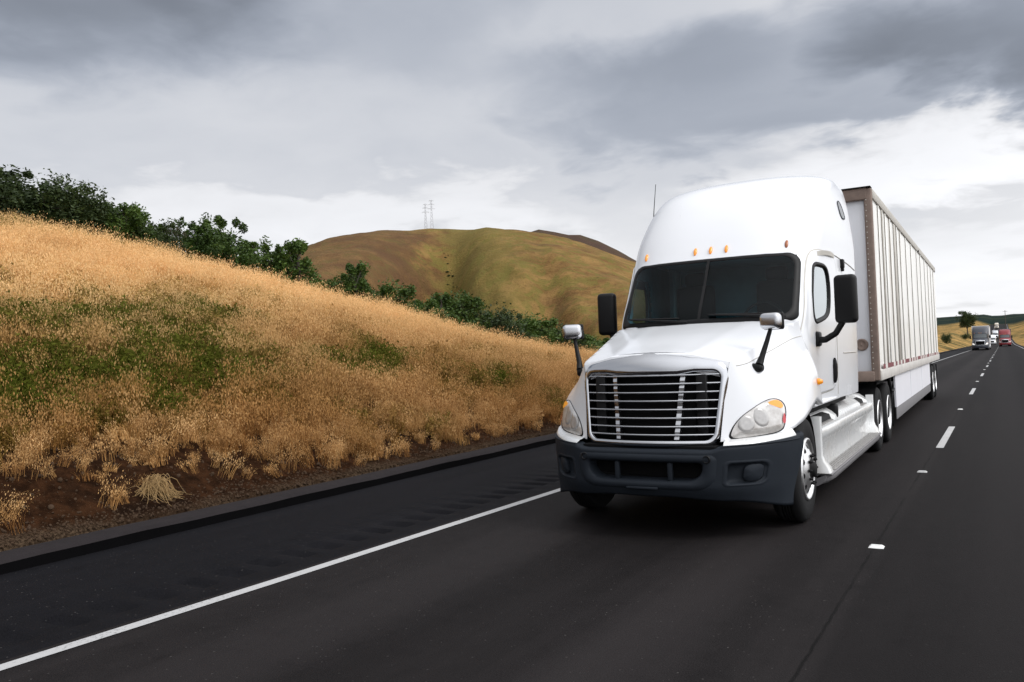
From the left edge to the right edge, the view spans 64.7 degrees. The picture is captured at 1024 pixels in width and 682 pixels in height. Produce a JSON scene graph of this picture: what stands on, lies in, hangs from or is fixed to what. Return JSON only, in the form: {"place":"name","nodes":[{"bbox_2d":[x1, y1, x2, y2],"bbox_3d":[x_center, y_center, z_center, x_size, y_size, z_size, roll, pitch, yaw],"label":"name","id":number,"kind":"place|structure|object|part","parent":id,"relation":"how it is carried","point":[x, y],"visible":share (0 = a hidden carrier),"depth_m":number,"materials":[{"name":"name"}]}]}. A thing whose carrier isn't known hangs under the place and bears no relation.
{"place":"outdoors","nodes":[
{"label":"outdoors","id":0,"kind":"place"},
{"bbox_2d":[298,227,635,343],"bbox_3d":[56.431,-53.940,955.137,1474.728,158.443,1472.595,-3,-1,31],"label":"hills","id":1,"kind":"structure","parent":0,"point":[560,279],"depth_m":691.80,"materials":[{"name":"plant"}]},
{"bbox_2d":[422,204,427,228],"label":"power pylon","id":2,"kind":"object","parent":1,"relation":"on","point":[426,217],"visible":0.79,"depth_m":982.51,"materials":[{"name":"grey metal"}]},
{"bbox_2d":[428,200,434,227],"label":"power pylon","id":3,"kind":"object","parent":1,"relation":"on","point":[432,214],"visible":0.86,"depth_m":973.47,"materials":[{"name":"grey metal"}]},
{"bbox_2d":[0,324,1023,681],"bbox_3d":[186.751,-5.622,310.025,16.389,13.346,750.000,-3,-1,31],"label":"road","id":4,"kind":"structure","parent":0,"point":[554,584],"depth_m":5.69,"materials":[{"name":"black asphalt"}]},
{"bbox_2d":[0,325,994,660],"bbox_3d":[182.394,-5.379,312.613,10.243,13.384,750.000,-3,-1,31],"label":"road shoulder","id":5,"kind":"object","parent":4,"relation":"attached to","point":[58,601],"visible":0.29,"depth_m":7.53},
{"bbox_2d":[0,325,990,574],"bbox_3d":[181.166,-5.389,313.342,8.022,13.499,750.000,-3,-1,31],"label":"asphalt kerb","id":6,"kind":"structure","parent":5,"relation":"on","point":[24,557],"depth_m":9.11,"materials":[{"name":"black asphalt"}]},
{"bbox_2d":[555,176,893,521],"bbox_3d":[3.427,-0.216,11.260,3.098,4.027,9.049,-3,-1,31],"label":"semi truck","id":7,"kind":"object","parent":4,"relation":"on","point":[722,365],"visible":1,"depth_m":8.50,"materials":[{"name":"white paint"}]},
{"bbox_3d":[1.640,-0.136,10.396,0.088,1.671,1.639,-3,-1,26],"label":"door","id":8,"kind":"part","parent":7,"relation":"part of","materials":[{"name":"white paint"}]},
{"bbox_3d":[3.532,-0.231,9.273,0.100,1.671,1.639,-3,-1,35],"label":"door","id":9,"kind":"part","parent":7,"relation":"part of","materials":[{"name":"white paint"}]},
{"bbox_3d":[4.279,-1.697,10.498,0.034,0.238,0.346,-3,-1,35],"label":"sleeper window","id":10,"kind":"part","parent":7,"relation":"part of","materials":[{"name":"grey glass"}]},
{"bbox_2d":[868,544,884,548],"bbox_3d":[3.041,1.714,6.743,0.120,0.022,0.106,-3,-1,31],"label":"road marker","id":11,"kind":"object","parent":4,"relation":"on","point":[877,546],"visible":1,"depth_m":6.72,"materials":[{"name":"paint"}]},
{"bbox_2d":[841,186,939,418],"bbox_3d":[8.589,-0.278,19.958,2.656,4.121,16.244,-3,-1,31],"label":"semi trailer","id":12,"kind":"object","parent":4,"relation":"on","point":[897,341],"visible":0.48,"depth_m":14.57,"materials":[{"name":"metal"}]},
{"bbox_2d":[969,326,990,349],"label":"semi truck","id":13,"kind":"object","parent":4,"relation":"on","point":[981,336],"visible":1,"depth_m":134.90,"materials":[{"name":"grey paint"}]},
{"bbox_2d":[971,326,990,348],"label":"semi trailer","id":14,"kind":"object","parent":4,"relation":"on","point":[989,334],"visible":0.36,"depth_m":141.89,"materials":[{"name":"metal"}]},
{"bbox_2d":[991,335,996,343],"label":"semi truck","id":15,"kind":"object","parent":4,"relation":"on","point":[993,339],"visible":0.48,"depth_m":258.54,"materials":[{"name":"white paint"}]},
{"bbox_2d":[991,330,997,338],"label":"semi truck","id":16,"kind":"object","parent":4,"relation":"on","point":[994,332],"visible":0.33,"depth_m":372.96,"materials":[{"name":"silver metal"}]},
{"bbox_2d":[997,329,1012,345],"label":"semi truck","id":17,"kind":"object","parent":4,"relation":"on","point":[1005,336],"visible":1,"depth_m":190.30,"materials":[{"name":"red paint"}]},
{"bbox_2d":[0,245,1023,551],"bbox_3d":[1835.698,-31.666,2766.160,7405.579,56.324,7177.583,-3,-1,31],"label":"ground","id":18,"kind":"structure","parent":0,"point":[86,495],"depth_m":9.97,"materials":[{"name":"soil"}]},
{"bbox_2d":[0,168,12,202],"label":"ridge bush","id":19,"kind":"object","parent":18,"relation":"on","point":[1,171],"visible":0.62,"depth_m":25.49,"materials":[{"name":"green plant"}]},
{"bbox_2d":[0,164,52,219],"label":"ridge bush","id":20,"kind":"object","parent":18,"relation":"on","point":[13,202],"visible":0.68,"depth_m":25.92,"materials":[{"name":"green plant"}]},
{"bbox_2d":[0,164,97,230],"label":"ridge bush","id":21,"kind":"object","parent":18,"relation":"on","point":[50,194],"visible":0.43,"depth_m":26.66,"materials":[{"name":"green plant"}]},
{"bbox_2d":[34,173,125,238],"bbox_3d":[-15.651,-4.387,28.239,3.430,3.058,3.193,-3,-1,17],"label":"ridge bush","id":22,"kind":"object","parent":18,"relation":"on","point":[81,219],"visible":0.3,"depth_m":27.79,"materials":[{"name":"green plant"}]},
{"bbox_2d":[39,181,130,240],"bbox_3d":[-15.560,-4.313,29.155,3.353,2.870,3.289,-2,-1,9],"label":"ridge bush","id":23,"kind":"object","parent":18,"relation":"on","point":[99,197],"visible":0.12,"depth_m":28.35,"materials":[{"name":"green plant"}]},
{"bbox_2d":[94,202,147,247],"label":"ridge bush","id":24,"kind":"object","parent":18,"relation":"on","point":[138,221],"visible":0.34,"depth_m":29.03,"materials":[{"name":"green plant"}]},
{"bbox_2d":[108,202,167,248],"bbox_3d":[-14.264,-3.992,30.718,2.400,2.883,3.261,-1,-1,-31],"label":"ridge bush","id":25,"kind":"object","parent":18,"relation":"on","point":[150,231],"visible":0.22,"depth_m":30.30,"materials":[{"name":"green plant"}]},
{"bbox_2d":[122,214,193,257],"bbox_3d":[-13.756,-3.682,30.953,2.528,2.659,2.715,-2,-1,9],"label":"ridge bush","id":26,"kind":"object","parent":18,"relation":"on","point":[165,237],"visible":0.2,"depth_m":30.95,"materials":[{"name":"green plant"}]},
{"bbox_2d":[128,473,191,504],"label":"straw clump","id":27,"kind":"object","parent":18,"relation":"on","point":[150,484],"visible":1,"depth_m":9.27,"materials":[{"name":"beige plant"}]},
{"bbox_2d":[166,224,187,250],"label":"bush","id":28,"kind":"object","parent":18,"relation":"on","point":[177,234],"visible":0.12,"depth_m":32.36,"materials":[{"name":"green plant"}]},
{"bbox_2d":[174,218,245,263],"bbox_3d":[-12.560,-3.418,32.814,3.623,3.079,2.667,-2,-1,14],"label":"ridge bush","id":29,"kind":"object","parent":18,"relation":"on","point":[212,247],"visible":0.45,"depth_m":32.53,"materials":[{"name":"green plant"}]},
{"bbox_2d":[173,212,248,267],"bbox_3d":[-12.455,-3.568,33.690,2.999,3.737,2.382,-2,-1,2],"label":"ridge bush","id":30,"kind":"object","parent":18,"relation":"on","point":[236,222],"visible":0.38,"depth_m":33.27,"materials":[{"name":"green plant"}]},
{"bbox_2d":[226,238,272,272],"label":"ridge bush","id":31,"kind":"object","parent":18,"relation":"on","point":[247,258],"visible":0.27,"depth_m":34.02,"materials":[{"name":"green plant"}]},
{"bbox_2d":[236,235,294,281],"bbox_3d":[-10.940,-2.824,35.206,3.095,3.496,2.459,-2,-1,13],"label":"ridge bush","id":32,"kind":"object","parent":18,"relation":"on","point":[275,253],"visible":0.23,"depth_m":35.19,"materials":[{"name":"green plant"}]},
{"bbox_2d":[0,407,558,547],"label":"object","id":33,"kind":"structure","parent":18,"relation":"on","point":[51,507],"depth_m":9.91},
{"bbox_2d":[0,212,579,465],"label":"dry grass","id":34,"kind":"structure","parent":18,"relation":"on","point":[210,358],"depth_m":13.81,"materials":[{"name":"beige plant"}]},
{"bbox_2d":[271,238,329,291],"bbox_3d":[-9.757,-2.710,36.645,2.920,4.159,3.676,-2,-1,-17],"label":"ridge bush","id":35,"kind":"object","parent":18,"relation":"on","point":[293,265],"visible":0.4,"depth_m":35.97,"materials":[{"name":"green plant"}]},
{"bbox_2d":[317,277,355,298],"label":"ridge bush","id":36,"kind":"object","parent":18,"relation":"on","point":[351,283],"visible":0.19,"depth_m":37.02,"materials":[{"name":"green plant"}]},
{"bbox_2d":[331,259,382,304],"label":"ridge bush","id":37,"kind":"object","parent":18,"relation":"on","point":[361,285],"visible":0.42,"depth_m":37.63,"materials":[{"name":"green plant"}]},
{"bbox_2d":[365,277,423,313],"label":"ridge bush","id":38,"kind":"object","parent":18,"relation":"on","point":[404,294],"visible":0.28,"depth_m":38.44,"materials":[{"name":"green plant"}]},
{"bbox_2d":[401,298,456,323],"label":"ridge bush","id":39,"kind":"object","parent":18,"relation":"on","point":[432,303],"visible":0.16,"depth_m":40.50,"materials":[{"name":"green plant"}]},
{"bbox_2d":[419,292,485,329],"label":"hedge bush","id":40,"kind":"object","parent":18,"relation":"on","point":[445,297],"visible":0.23,"depth_m":42.24,"materials":[{"name":"green plant"}]},
{"bbox_2d":[444,288,493,331],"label":"hedge bush","id":41,"kind":"object","parent":18,"relation":"on","point":[470,306],"visible":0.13,"depth_m":43.95,"materials":[{"name":"green plant"}]},
{"bbox_2d":[462,300,515,337],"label":"hedge bush","id":42,"kind":"object","parent":18,"relation":"on","point":[506,328],"visible":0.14,"depth_m":45.36,"materials":[{"name":"green plant"}]},
{"bbox_2d":[482,301,535,340],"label":"hedge bush","id":43,"kind":"object","parent":18,"relation":"on","point":[515,326],"visible":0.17,"depth_m":46.54,"materials":[{"name":"green plant"}]},
{"bbox_2d":[509,318,560,343],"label":"hedge bush","id":44,"kind":"object","parent":18,"relation":"on","point":[532,328],"visible":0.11,"depth_m":48.74,"materials":[{"name":"green plant"}]},
{"bbox_2d":[521,311,562,347],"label":"hedge bush","id":45,"kind":"object","parent":18,"relation":"on","point":[546,324],"visible":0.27,"depth_m":49.98,"materials":[{"name":"green plant"}]},
{"bbox_2d":[544,319,587,349],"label":"hedge bush","id":46,"kind":"object","parent":18,"relation":"on","point":[564,340],"visible":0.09,"depth_m":51.51,"materials":[{"name":"green plant"}]},
{"bbox_2d":[555,324,589,351],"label":"hedge bush","id":47,"kind":"object","parent":18,"relation":"on","point":[577,340],"visible":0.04,"depth_m":53.38,"materials":[{"name":"green plant"}]},
{"bbox_2d":[581,334,605,352],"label":"hedge bush","id":48,"kind":"object","parent":18,"relation":"on","point":[590,340],"visible":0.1,"depth_m":54.76,"materials":[{"name":"green plant"}]},
{"bbox_2d":[579,335,610,345],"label":"hedge bush","id":49,"kind":"object","parent":18,"relation":"on","point":[606,340],"visible":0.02,"depth_m":56.46,"materials":[{"name":"green plant"}]},
{"bbox_2d":[940,333,952,343],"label":"roadside bush","id":50,"kind":"object","parent":18,"relation":"on","point":[945,339],"visible":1,"depth_m":186.48,"materials":[{"name":"green plant"}]},
{"bbox_2d":[960,333,969,338],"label":"roadside bush","id":51,"kind":"object","parent":18,"relation":"on","point":[964,336],"visible":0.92,"depth_m":293.34,"materials":[{"name":"green plant"}]},
{"bbox_2d":[954,311,978,333],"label":"roadside tree","id":52,"kind":"object","parent":18,"relation":"on","point":[967,320],"visible":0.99,"depth_m":353.62,"materials":[{"name":"green plant"}]},
{"bbox_2d":[0,0,1023,317],"label":"sky","id":53,"kind":"structure","parent":0,"point":[311,121],"materials":[{"name":"grey"}]},
{"bbox_2d":[532,229,635,261],"bbox_3d":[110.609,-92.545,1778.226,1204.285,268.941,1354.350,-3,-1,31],"label":"hills","id":54,"kind":"structure","parent":0,"point":[595,244],"depth_m":1548.70,"materials":[{"name":"plant"}]}
]}

